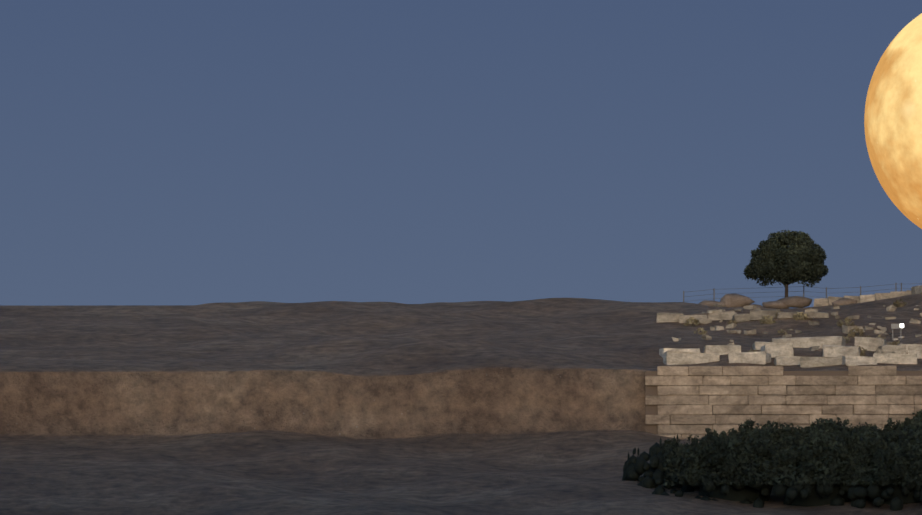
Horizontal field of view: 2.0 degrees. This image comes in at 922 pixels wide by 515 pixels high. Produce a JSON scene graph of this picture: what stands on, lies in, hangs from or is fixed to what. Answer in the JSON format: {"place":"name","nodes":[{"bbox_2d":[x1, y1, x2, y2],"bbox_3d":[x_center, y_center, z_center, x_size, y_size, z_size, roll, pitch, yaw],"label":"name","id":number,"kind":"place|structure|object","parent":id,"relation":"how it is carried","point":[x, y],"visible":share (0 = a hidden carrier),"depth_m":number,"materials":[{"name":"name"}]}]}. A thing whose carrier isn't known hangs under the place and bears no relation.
{"place":"outdoors","nodes":[
{"label":"outdoors","id":0,"kind":"place"},
{"bbox_2d":[0,294,921,514],"bbox_3d":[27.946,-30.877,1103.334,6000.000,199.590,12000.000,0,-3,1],"label":"ground","id":1,"kind":"structure","parent":0,"point":[532,407],"depth_m":1091.99,"materials":[{"name":"brown soil"}]},
{"bbox_2d":[622,409,921,510],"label":"maquis","id":2,"kind":"object","parent":1,"relation":"on","point":[826,462],"visible":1,"depth_m":1068.04,"materials":[{"name":"green plant"}]},
{"bbox_2d":[698,294,856,308],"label":"boulders","id":3,"kind":"object","parent":1,"relation":"on","point":[733,300],"visible":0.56,"depth_m":1136.44,"materials":[{"name":"brown stone"}]},
{"bbox_2d":[743,230,828,296],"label":"crest tree","id":4,"kind":"object","parent":1,"relation":"on","point":[789,257],"depth_m":1138.18,"materials":[{"name":"green plant"}]},
{"bbox_2d":[656,290,921,367],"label":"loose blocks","id":5,"kind":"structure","parent":1,"relation":"on","point":[836,351],"depth_m":1099.29,"materials":[{"name":"stone"}]},
{"bbox_2d":[683,299,907,355],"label":"dry grass tufts","id":6,"kind":"object","parent":1,"relation":"on","point":[691,320],"visible":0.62,"depth_m":1113.38,"materials":[{"name":"plant"}]},
{"bbox_2d":[672,304,921,353],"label":"hill stones","id":7,"kind":"object","parent":1,"relation":"on","point":[845,329],"visible":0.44,"depth_m":1114.13,"materials":[{"name":"stone"}]},
{"bbox_2d":[683,283,921,301],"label":"fence posts","id":8,"kind":"object","parent":1,"relation":"on","point":[803,286],"visible":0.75,"depth_m":1140.59,"materials":[{"name":"grey metal"}]},
{"bbox_2d":[891,324,899,338],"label":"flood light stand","id":9,"kind":"object","parent":1,"relation":"on","point":[895,326],"visible":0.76,"depth_m":1108.18,"materials":[{"name":"grey metal"}]},
{"bbox_2d":[911,285,921,294],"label":"wall","id":10,"kind":"structure","parent":1,"relation":"on","point":[916,289],"depth_m":1134.51,"materials":[{"name":"beige stone"}]},
{"bbox_2d":[0,0,921,307],"label":"sky","id":11,"kind":"structure","parent":0,"point":[153,152],"materials":[{"name":"blue"}]},
{"bbox_2d":[645,366,921,438],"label":"wall","id":12,"kind":"structure","parent":0,"point":[678,399],"depth_m":1091.02,"materials":[{"name":"beige stone"}]},
{"bbox_2d":[864,13,921,228],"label":"moon","id":13,"kind":"object","parent":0,"point":[893,121],"visible":1,"depth_m":5296.25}
]}

